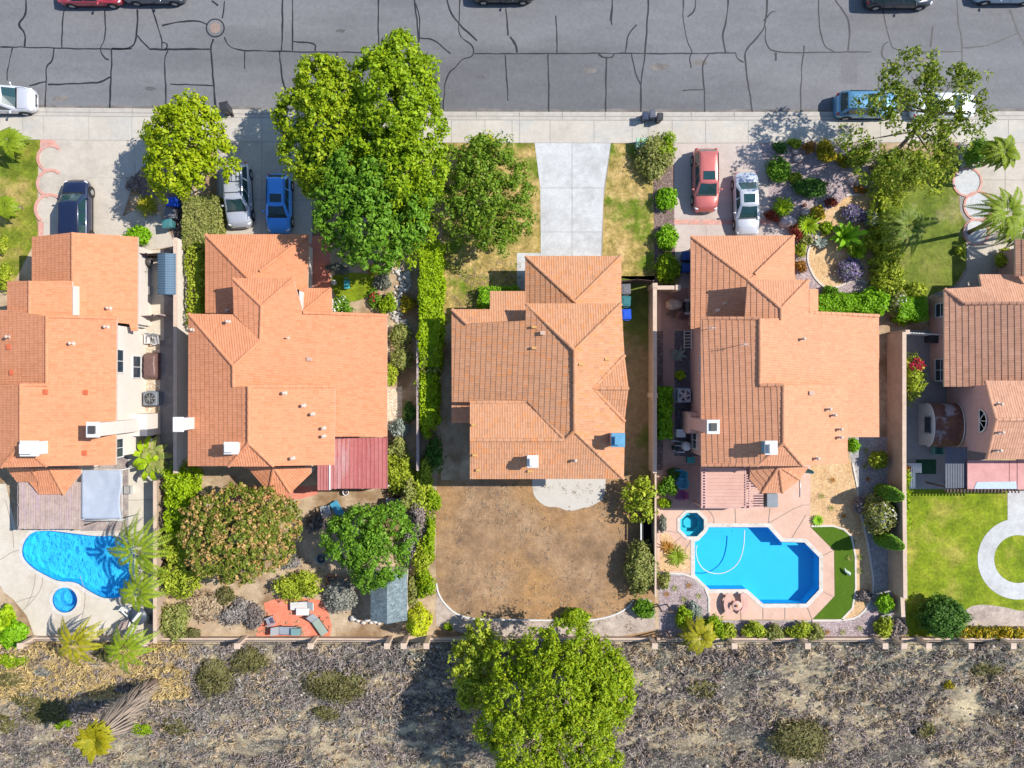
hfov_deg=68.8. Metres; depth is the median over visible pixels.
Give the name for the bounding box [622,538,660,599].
shrub
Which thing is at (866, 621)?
gravel bed
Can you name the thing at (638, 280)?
board gate
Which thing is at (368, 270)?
shrub
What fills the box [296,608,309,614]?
side table
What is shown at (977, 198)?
round pad
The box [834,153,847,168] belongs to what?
shrub
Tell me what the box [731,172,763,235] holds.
parked car
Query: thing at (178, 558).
hedge
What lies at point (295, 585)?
shrub
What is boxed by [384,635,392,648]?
fence pilaster
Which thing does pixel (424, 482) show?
shrub
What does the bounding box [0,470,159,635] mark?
pool deck
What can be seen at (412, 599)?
shrub
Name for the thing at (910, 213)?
palm tree
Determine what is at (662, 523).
shrub
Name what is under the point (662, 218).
mulch strip
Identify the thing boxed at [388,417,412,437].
shrub
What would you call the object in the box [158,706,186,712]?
fallen branch
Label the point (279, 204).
parked car
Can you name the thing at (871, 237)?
shrub
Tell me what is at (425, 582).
shrub
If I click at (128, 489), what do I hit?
planter box
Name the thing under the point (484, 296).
hedge
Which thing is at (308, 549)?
ground
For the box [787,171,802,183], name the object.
shrub
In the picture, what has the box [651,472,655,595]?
yard fence
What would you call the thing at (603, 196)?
driveway bed
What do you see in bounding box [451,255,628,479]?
house
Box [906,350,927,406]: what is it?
bougainvillea
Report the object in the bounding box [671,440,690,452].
pool filter
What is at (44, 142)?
brick corner
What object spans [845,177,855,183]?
boulder
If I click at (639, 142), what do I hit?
utility box
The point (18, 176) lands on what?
front lawn
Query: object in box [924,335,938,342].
wheelie bin
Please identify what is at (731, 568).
pool hose
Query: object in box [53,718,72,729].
shrub
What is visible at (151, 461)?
banana plant
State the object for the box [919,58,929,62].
road stain
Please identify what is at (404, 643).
fence pilaster
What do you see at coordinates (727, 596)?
curved bench
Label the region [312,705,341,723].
shrub
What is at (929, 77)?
tree
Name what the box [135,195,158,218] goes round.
cycad
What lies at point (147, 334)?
garden chair
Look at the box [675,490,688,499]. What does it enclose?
garden chair
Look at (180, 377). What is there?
block wall
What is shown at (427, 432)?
shrub
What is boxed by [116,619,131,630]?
garden chair
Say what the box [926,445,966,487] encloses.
slatted screen
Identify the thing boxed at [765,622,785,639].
shrub
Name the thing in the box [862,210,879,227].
shrub
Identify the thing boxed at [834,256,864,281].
shrub
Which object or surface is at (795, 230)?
shrub
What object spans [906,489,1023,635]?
back lawn
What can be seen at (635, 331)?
side lawn
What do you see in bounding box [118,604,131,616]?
garden chair
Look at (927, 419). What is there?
window pane
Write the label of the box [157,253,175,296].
metal shed
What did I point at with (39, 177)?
brick edging
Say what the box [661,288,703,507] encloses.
side path
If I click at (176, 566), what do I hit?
shrub
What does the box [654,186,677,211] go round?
shrub
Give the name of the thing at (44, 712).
shrub
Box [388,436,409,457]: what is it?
shrub
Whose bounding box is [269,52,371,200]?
tree
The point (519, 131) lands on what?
sidewalk bed
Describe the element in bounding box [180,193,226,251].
hedge
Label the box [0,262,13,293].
shrub
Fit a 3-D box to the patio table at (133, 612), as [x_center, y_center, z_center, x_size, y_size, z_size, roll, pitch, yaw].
[-27.139,16.835,54.615,1.320,0.770,1.310,0,90,0]
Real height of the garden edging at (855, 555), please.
0.060 m
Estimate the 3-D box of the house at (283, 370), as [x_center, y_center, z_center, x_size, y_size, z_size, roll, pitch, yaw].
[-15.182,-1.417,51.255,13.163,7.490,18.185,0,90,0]
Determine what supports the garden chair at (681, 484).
on the side path at (670, 325)
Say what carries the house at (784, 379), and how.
on the ground at (308, 549)
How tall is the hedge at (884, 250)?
2.316 m
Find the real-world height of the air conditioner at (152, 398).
0.917 m
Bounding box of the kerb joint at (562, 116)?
[0,108,1023,120]
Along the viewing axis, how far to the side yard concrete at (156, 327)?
54.99 m
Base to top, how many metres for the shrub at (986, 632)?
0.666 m
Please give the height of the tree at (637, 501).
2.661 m
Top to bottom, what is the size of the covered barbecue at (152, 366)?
0.831 m
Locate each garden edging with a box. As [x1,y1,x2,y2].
[436,583,633,620]
[659,572,709,616]
[807,230,870,287]
[811,525,856,619]
[812,463,873,621]
[846,193,867,195]
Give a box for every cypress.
[872,531,904,550]
[873,483,904,501]
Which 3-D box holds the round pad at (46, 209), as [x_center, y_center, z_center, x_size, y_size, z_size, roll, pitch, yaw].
[-33.957,-12.863,54.979,2.087,0.001,2.087,0,90,0]
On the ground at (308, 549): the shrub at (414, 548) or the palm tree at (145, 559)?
the shrub at (414, 548)
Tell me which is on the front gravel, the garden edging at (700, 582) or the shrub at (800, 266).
the shrub at (800, 266)
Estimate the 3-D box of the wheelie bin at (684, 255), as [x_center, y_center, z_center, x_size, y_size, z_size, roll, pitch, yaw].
[12.670,-9.250,54.447,0.828,1.105,0.660,0,90,0]
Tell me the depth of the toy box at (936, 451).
54.79 m
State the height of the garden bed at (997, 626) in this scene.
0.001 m
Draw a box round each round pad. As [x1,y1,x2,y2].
[37,196,58,222]
[39,147,63,169]
[39,172,63,194]
[955,169,979,194]
[965,221,986,242]
[966,193,990,218]
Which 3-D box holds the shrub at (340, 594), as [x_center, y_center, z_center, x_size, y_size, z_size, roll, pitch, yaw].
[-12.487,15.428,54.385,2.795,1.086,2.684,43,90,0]
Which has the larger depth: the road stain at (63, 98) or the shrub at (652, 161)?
the road stain at (63, 98)
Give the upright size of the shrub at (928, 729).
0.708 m
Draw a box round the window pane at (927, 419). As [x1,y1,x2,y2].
[925,417,930,432]
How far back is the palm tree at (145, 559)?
51.31 m
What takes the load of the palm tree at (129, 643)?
on the pool deck at (18, 577)
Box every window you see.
[117,437,123,457]
[118,349,123,372]
[132,355,141,378]
[692,433,697,449]
[935,302,942,317]
[935,358,942,380]
[979,409,986,432]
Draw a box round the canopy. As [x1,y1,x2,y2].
[81,466,138,519]
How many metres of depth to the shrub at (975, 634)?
54.54 m
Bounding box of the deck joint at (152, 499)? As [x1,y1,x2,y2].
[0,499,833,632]
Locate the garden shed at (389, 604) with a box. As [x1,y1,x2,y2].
[371,566,408,623]
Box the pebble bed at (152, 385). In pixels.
[145,337,159,449]
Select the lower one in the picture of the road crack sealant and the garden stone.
the garden stone
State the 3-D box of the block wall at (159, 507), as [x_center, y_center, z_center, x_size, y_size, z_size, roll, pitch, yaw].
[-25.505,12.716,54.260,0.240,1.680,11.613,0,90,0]
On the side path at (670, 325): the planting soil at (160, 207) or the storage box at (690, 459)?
the storage box at (690, 459)
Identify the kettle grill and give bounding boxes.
[145,258,157,265]
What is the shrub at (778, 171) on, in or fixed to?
on the front gravel
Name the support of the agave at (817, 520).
on the sand bed at (840, 493)
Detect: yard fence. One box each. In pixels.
[416,340,420,470]
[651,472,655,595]
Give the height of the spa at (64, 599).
1.040 m
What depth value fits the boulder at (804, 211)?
54.71 m
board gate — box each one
[140,251,172,258]
[621,278,653,284]
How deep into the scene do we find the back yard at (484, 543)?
54.99 m
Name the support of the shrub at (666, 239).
on the mulch strip at (662, 218)
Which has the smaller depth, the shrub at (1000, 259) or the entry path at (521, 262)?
the shrub at (1000, 259)
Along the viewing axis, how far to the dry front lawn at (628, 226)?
54.99 m
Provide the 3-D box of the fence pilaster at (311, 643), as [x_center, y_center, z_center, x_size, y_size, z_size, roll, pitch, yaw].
[-14.332,18.632,54.350,0.420,2.400,0.420,0,90,0]
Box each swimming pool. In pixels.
[18,529,137,601]
[691,523,822,607]
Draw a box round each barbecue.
[143,353,160,379]
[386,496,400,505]
[683,299,689,314]
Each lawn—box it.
[0,140,39,289]
[331,273,374,301]
[442,143,540,326]
[602,143,654,282]
[618,276,654,479]
[880,160,966,296]
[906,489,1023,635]
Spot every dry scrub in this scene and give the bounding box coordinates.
[0,689,482,767]
[177,642,471,744]
[397,639,1023,677]
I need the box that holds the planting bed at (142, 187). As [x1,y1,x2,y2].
[135,161,185,239]
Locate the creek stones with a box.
[386,267,412,331]
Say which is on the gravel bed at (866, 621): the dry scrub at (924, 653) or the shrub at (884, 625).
the shrub at (884, 625)
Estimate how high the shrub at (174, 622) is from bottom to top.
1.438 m
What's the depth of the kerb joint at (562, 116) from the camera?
54.98 m
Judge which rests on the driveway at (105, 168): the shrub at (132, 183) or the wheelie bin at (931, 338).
the shrub at (132, 183)
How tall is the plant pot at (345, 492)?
0.350 m
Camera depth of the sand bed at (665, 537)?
54.99 m
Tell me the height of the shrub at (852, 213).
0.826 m
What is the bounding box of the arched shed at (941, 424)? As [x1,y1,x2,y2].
[918,403,964,446]
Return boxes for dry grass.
[0,641,190,703]
[195,559,329,634]
[446,260,522,318]
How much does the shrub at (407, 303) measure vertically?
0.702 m
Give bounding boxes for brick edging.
[34,193,58,221]
[36,144,59,169]
[36,169,59,197]
[952,167,982,196]
[963,191,991,220]
[963,218,989,244]
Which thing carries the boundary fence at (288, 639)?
on the ground at (308, 549)
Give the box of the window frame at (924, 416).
[924,416,931,433]
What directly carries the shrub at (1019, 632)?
on the garden bed at (997, 626)
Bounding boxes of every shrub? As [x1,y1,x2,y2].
[0,234,8,254]
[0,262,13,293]
[0,603,16,632]
[0,618,30,649]
[0,653,29,668]
[0,667,23,688]
[0,714,19,733]
[6,689,49,707]
[20,698,71,726]
[30,666,52,676]
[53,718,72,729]
[91,646,114,661]
[123,224,152,245]
[125,175,138,190]
[131,722,152,736]
[158,560,196,602]
[158,601,192,642]
[160,715,193,735]
[179,627,201,637]
[182,590,227,623]
[193,656,238,701]
[213,586,236,604]
[214,596,252,629]
[227,645,273,674]
[244,602,265,630]
[272,569,323,603]
[280,553,301,570]
[295,668,376,709]
[303,510,326,533]
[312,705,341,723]
[323,574,360,614]
[324,262,349,275]
[333,293,355,312]
[366,287,381,308]
[367,264,377,275]
[372,272,391,289]
[376,291,397,313]
[387,322,414,346]
[387,361,399,385]
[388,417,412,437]
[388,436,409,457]
[388,452,399,469]
[388,454,417,495]
[390,346,413,371]
[398,477,418,510]
[400,295,416,313]
[402,400,415,423]
[402,531,416,563]
[405,492,429,510]
[407,574,418,607]
[408,498,428,540]
[410,538,432,575]
[414,455,433,500]
[414,567,435,598]
[419,422,432,439]
[421,511,435,563]
[423,430,446,472]
[424,487,441,513]
[443,622,452,631]
[560,606,592,627]
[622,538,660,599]
[632,597,655,619]
[633,131,674,184]
[652,251,681,284]
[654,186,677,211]
[654,223,679,252]
[656,474,678,495]
[657,498,671,507]
[657,569,670,589]
[658,131,677,156]
[658,514,666,532]
[666,467,680,480]
[675,604,693,630]
[680,679,719,698]
[688,599,702,621]
[703,613,725,638]
[718,622,737,640]
[741,620,768,638]
[763,209,780,221]
[764,155,791,182]
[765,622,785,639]
[765,716,832,763]
[771,141,787,154]
[783,620,813,638]
[786,137,802,148]
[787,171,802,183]
[788,223,803,241]
[790,176,828,199]
[795,243,806,258]
[795,260,806,272]
[799,234,812,245]
[800,140,815,153]
[806,622,825,641]
[809,204,825,220]
[815,137,836,163]
[819,221,834,234]
[821,284,838,294]
[824,197,838,206]
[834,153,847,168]
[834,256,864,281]
[840,203,865,223]
[842,148,875,168]
[848,437,861,452]
[853,185,866,194]
[853,496,866,513]
[855,589,873,601]
[859,286,891,315]
[861,492,898,534]
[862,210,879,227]
[864,225,879,250]
[867,450,888,469]
[869,255,904,291]
[872,615,893,639]
[874,592,895,613]
[887,287,910,316]
[889,617,908,638]
[895,317,908,326]
[904,282,927,298]
[906,465,912,475]
[912,592,974,640]
[914,720,936,737]
[943,680,955,689]
[954,244,964,256]
[959,628,972,638]
[962,136,987,169]
[967,626,982,638]
[969,656,1006,679]
[976,623,994,641]
[989,625,1003,642]
[994,247,1009,267]
[999,626,1016,638]
[1011,627,1023,642]
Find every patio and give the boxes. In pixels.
[81,457,127,530]
[256,598,331,635]
[309,236,329,287]
[532,479,605,510]
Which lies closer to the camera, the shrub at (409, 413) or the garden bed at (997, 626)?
the shrub at (409, 413)
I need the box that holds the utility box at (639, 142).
[635,138,647,149]
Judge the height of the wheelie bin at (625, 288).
1.105 m
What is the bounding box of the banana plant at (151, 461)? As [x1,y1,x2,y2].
[132,436,172,480]
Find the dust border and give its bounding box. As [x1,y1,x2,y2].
[436,592,654,635]
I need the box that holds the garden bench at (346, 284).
[344,278,349,288]
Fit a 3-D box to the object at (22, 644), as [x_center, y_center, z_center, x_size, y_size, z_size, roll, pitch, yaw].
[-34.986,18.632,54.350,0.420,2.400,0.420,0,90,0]
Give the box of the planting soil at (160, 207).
[152,198,170,233]
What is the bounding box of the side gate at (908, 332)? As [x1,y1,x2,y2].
[890,330,941,335]
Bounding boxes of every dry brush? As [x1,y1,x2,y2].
[0,642,1023,767]
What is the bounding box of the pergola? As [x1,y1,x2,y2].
[693,466,763,507]
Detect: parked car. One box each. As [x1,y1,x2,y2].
[0,81,38,115]
[56,180,94,233]
[57,0,124,8]
[124,0,186,6]
[221,162,254,228]
[262,173,293,233]
[472,0,533,5]
[691,148,722,212]
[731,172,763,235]
[833,87,896,119]
[863,0,931,10]
[909,90,974,120]
[972,0,1023,5]
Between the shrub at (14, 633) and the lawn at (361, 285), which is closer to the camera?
the shrub at (14, 633)
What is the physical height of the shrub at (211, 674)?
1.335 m
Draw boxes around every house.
[0,232,159,494]
[173,233,387,493]
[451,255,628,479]
[681,234,879,493]
[930,239,1023,459]
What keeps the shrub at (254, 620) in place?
on the ground at (308, 549)
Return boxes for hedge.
[158,527,205,599]
[160,459,203,537]
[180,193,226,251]
[182,242,210,325]
[414,368,441,430]
[415,239,446,369]
[419,346,443,376]
[476,284,520,308]
[657,386,673,440]
[818,292,873,313]
[865,166,908,295]
[891,295,929,322]
[906,470,912,529]
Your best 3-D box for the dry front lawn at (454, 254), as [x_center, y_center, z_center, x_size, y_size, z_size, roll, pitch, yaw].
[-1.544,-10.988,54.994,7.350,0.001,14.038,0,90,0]
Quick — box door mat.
[916,460,935,473]
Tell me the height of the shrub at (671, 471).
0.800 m
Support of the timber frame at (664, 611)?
on the gravel bed at (866, 621)
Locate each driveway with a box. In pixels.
[41,140,172,249]
[219,142,311,243]
[535,143,610,255]
[674,144,789,247]
[955,142,1023,287]
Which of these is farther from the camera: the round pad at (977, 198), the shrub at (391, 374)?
the round pad at (977, 198)
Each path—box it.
[160,250,172,474]
[236,486,317,499]
[388,386,401,427]
[517,253,540,290]
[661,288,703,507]
[978,519,1023,599]
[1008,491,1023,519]
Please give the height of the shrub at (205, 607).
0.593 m
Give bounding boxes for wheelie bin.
[161,218,178,229]
[164,208,180,220]
[166,197,181,208]
[219,101,233,117]
[621,284,630,295]
[621,296,630,308]
[622,309,630,320]
[641,111,648,121]
[648,109,655,119]
[655,112,662,122]
[680,251,689,261]
[680,263,689,273]
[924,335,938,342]
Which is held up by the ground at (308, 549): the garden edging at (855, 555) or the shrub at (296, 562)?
the shrub at (296, 562)
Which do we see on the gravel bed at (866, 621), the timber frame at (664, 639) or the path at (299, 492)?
the timber frame at (664, 639)
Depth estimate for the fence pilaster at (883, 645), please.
53.65 m
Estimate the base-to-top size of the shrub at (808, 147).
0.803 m
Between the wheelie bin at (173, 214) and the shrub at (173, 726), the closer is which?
the wheelie bin at (173, 214)
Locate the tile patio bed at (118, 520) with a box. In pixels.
[80,456,127,530]
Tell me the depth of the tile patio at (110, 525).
54.98 m
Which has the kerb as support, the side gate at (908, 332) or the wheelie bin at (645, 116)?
the wheelie bin at (645, 116)
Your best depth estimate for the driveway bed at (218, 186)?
55.00 m
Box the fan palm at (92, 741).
[72,676,159,764]
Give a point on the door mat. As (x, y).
(928, 466)
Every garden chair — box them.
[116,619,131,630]
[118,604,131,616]
[125,622,138,634]
[143,332,154,343]
[147,613,152,623]
[150,333,160,344]
[264,615,276,626]
[320,504,331,517]
[666,309,680,317]
[674,469,687,480]
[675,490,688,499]
[676,477,688,488]
[679,311,688,320]
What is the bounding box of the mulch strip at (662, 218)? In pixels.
[653,165,674,284]
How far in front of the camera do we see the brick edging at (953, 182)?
54.94 m
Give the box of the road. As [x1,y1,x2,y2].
[0,0,1023,109]
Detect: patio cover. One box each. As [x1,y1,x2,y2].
[17,481,99,529]
[317,437,389,489]
[943,459,1023,492]
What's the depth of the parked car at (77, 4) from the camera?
54.48 m
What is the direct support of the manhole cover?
on the road
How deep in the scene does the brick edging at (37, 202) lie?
54.92 m
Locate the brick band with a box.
[674,219,771,223]
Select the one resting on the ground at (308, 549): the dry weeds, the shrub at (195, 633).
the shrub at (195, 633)
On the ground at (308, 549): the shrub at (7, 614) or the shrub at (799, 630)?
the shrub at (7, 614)
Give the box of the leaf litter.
[446,482,645,612]
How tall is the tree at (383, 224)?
8.831 m
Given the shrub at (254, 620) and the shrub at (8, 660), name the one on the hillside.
the shrub at (8, 660)
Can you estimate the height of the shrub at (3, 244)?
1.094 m
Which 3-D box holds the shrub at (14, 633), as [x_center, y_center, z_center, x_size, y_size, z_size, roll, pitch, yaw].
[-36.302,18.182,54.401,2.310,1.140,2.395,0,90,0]
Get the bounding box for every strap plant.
[671,347,685,361]
[674,369,686,380]
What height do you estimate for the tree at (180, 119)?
6.937 m
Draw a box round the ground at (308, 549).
[0,141,1015,641]
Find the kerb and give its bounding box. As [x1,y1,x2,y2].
[32,107,1023,119]
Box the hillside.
[0,642,1023,767]
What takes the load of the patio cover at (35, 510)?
on the pool deck at (18, 577)
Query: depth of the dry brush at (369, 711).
56.95 m
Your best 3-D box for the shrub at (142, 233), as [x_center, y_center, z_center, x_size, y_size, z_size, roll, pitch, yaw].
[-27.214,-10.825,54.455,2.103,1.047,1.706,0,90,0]
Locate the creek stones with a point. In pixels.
(405, 275)
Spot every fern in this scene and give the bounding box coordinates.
[771,196,794,217]
[796,210,820,236]
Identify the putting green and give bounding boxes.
[811,526,854,618]
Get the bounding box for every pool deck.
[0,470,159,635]
[657,292,834,619]
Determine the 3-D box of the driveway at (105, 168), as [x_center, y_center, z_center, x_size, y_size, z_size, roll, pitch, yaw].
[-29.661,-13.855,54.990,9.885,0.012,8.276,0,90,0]
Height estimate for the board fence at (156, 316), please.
1.600 m
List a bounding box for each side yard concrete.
[118,250,163,469]
[906,330,984,488]
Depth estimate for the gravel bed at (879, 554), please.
54.99 m
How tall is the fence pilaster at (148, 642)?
2.400 m
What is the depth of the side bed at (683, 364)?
54.98 m
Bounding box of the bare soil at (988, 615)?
[966,605,1023,625]
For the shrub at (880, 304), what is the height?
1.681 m
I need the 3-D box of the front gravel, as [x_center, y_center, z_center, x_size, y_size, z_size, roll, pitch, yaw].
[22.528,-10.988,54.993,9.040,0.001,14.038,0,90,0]
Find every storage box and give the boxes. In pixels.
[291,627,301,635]
[686,456,694,462]
[764,493,777,506]
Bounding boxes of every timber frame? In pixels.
[656,603,673,611]
[656,630,673,639]
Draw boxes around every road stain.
[51,95,68,101]
[145,86,155,90]
[583,68,596,72]
[649,63,669,69]
[692,60,707,65]
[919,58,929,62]
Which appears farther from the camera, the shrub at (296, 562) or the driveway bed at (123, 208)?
the driveway bed at (123, 208)
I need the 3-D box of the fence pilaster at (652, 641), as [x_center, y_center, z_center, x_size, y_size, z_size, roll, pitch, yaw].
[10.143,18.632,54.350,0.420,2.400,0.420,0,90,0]
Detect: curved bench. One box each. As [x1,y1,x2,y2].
[724,593,731,614]
[740,592,747,613]
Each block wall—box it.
[153,478,165,642]
[173,238,188,472]
[648,283,657,472]
[657,285,680,292]
[887,332,906,598]
[893,593,904,616]
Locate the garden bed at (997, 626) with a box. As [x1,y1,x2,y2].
[966,626,1023,632]
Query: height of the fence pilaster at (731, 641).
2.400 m
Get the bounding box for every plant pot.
[316,554,325,563]
[326,575,333,582]
[342,489,348,495]
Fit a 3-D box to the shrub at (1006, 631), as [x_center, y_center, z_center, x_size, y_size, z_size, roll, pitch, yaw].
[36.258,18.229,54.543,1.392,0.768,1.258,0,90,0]
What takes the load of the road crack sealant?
on the road
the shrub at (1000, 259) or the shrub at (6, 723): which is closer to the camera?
the shrub at (1000, 259)
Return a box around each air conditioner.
[143,391,162,405]
[674,388,690,402]
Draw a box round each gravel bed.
[659,575,880,635]
[668,437,892,621]
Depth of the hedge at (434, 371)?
53.23 m
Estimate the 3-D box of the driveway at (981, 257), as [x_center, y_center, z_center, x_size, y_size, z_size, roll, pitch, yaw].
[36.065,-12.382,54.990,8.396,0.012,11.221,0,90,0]
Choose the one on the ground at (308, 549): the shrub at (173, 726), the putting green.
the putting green
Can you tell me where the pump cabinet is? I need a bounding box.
[674,429,685,436]
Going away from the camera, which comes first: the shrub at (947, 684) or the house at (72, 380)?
the house at (72, 380)
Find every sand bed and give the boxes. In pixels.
[660,533,689,570]
[809,195,877,286]
[810,460,871,618]
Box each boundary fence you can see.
[29,636,152,644]
[154,636,387,644]
[429,636,651,644]
[656,636,898,644]
[900,636,1023,644]
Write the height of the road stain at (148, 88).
0.001 m
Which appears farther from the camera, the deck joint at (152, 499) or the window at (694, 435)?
the deck joint at (152, 499)
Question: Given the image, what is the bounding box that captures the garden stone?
[350,615,356,621]
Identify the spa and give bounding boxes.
[49,584,80,615]
[677,510,706,539]
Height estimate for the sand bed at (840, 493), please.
0.001 m
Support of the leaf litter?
on the back yard at (484, 543)
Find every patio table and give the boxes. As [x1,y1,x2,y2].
[129,607,146,624]
[731,600,741,610]
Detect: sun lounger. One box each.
[270,625,296,635]
[290,600,313,610]
[306,613,328,636]
[330,500,345,515]
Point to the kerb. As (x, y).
(267, 113)
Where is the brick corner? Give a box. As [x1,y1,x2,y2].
[40,140,60,150]
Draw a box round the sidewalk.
[0,116,1023,142]
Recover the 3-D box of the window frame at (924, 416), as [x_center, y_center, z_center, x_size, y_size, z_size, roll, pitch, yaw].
[29.847,2.926,53.650,0.080,0.900,1.250,0,90,0]
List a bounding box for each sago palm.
[661,540,675,552]
[666,544,689,565]
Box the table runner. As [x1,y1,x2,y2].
[132,612,140,621]
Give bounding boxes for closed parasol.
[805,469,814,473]
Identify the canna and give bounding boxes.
[829,221,868,250]
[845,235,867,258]
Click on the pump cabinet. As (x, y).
(679, 433)
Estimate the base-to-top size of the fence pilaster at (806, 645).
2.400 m
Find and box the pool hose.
[696,530,744,573]
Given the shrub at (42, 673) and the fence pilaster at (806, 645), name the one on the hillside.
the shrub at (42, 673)
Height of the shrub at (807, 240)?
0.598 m
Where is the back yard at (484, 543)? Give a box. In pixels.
[436,470,654,638]
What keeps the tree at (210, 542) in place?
on the ground at (308, 549)
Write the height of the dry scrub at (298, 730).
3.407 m
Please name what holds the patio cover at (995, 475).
on the side yard concrete at (935, 391)
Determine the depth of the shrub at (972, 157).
53.91 m
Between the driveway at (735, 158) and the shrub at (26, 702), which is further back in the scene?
the shrub at (26, 702)
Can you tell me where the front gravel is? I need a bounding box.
[758,143,879,329]
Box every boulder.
[666,299,682,310]
[779,215,795,227]
[792,149,798,153]
[793,154,802,162]
[801,208,811,216]
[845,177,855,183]
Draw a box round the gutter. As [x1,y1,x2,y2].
[39,105,1023,111]
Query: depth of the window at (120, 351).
51.41 m
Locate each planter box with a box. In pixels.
[124,485,132,493]
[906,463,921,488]
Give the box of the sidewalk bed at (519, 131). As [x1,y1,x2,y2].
[27,116,960,142]
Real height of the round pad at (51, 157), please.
0.001 m
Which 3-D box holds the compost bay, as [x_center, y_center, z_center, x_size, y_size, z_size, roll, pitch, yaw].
[9.824,10.612,54.470,1.130,1.060,1.739,0,90,0]
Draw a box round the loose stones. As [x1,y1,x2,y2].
[1,644,1023,767]
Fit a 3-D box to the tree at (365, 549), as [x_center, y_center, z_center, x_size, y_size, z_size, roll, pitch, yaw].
[-9.603,10.957,52.381,6.869,5.658,6.496,-37,90,0]
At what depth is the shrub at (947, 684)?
56.05 m
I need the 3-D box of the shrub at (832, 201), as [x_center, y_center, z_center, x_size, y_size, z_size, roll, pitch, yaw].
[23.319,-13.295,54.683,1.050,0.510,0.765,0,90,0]
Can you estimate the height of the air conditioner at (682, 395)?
0.967 m
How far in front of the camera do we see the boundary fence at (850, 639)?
54.49 m
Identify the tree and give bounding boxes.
[0,126,31,161]
[0,195,22,220]
[57,615,108,665]
[103,614,161,674]
[106,508,180,585]
[118,564,168,611]
[137,88,241,204]
[175,482,302,587]
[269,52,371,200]
[304,124,437,275]
[317,499,419,594]
[339,27,450,224]
[386,195,439,270]
[406,601,432,636]
[429,129,539,257]
[445,613,504,713]
[468,129,500,156]
[471,610,632,767]
[566,630,641,727]
[620,475,658,523]
[676,615,717,655]
[830,45,997,194]
[867,199,940,258]
[896,140,957,200]
[961,186,1023,245]
[975,135,1019,170]
[990,216,1023,248]
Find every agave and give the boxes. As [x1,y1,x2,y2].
[812,235,828,248]
[812,514,823,526]
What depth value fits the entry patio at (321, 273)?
54.99 m
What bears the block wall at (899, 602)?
on the ground at (308, 549)
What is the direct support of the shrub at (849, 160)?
on the front gravel
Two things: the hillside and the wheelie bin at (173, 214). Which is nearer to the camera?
the wheelie bin at (173, 214)
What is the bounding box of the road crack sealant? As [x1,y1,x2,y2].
[0,0,1023,111]
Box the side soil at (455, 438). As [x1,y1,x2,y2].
[441,330,469,479]
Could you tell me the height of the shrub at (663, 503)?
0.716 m
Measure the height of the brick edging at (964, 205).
0.061 m
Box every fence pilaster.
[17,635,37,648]
[139,635,152,647]
[234,635,247,648]
[307,635,318,648]
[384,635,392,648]
[400,635,408,648]
[423,635,430,648]
[648,635,657,648]
[727,637,736,648]
[798,637,810,648]
[871,635,887,648]
[890,636,906,648]
[913,635,931,648]
[954,635,973,648]
[999,637,1016,648]
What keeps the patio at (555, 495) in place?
on the back yard at (484, 543)
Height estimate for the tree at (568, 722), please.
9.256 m
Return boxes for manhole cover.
[206,18,224,36]
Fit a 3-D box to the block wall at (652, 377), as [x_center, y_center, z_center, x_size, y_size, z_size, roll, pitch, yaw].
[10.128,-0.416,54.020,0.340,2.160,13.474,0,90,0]
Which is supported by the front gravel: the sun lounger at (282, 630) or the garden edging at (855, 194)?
the garden edging at (855, 194)
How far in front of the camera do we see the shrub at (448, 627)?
54.68 m
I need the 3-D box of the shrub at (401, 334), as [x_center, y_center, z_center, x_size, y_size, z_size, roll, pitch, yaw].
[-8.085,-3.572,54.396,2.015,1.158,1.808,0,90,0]
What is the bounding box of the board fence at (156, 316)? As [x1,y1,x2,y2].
[142,314,170,317]
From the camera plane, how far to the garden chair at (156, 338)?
54.41 m
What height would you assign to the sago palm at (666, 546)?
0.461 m
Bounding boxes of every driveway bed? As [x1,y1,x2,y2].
[39,167,172,249]
[217,147,312,235]
[601,144,610,255]
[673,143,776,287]
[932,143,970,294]
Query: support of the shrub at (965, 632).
on the garden bed at (997, 626)
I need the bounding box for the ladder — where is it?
[684,330,691,348]
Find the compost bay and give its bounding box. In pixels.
[640,519,652,542]
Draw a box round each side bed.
[402,250,417,472]
[657,331,662,469]
[675,331,699,455]
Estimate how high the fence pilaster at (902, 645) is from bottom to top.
2.400 m
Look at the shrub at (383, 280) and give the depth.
54.53 m
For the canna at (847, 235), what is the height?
1.706 m
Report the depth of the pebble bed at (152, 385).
54.99 m
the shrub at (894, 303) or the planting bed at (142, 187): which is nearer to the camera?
the shrub at (894, 303)
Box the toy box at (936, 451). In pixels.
[931,446,943,454]
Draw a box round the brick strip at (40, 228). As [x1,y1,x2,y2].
[38,222,43,235]
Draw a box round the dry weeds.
[444,483,641,633]
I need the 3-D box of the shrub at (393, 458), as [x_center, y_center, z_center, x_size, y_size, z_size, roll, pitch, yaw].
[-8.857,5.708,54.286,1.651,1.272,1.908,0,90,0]

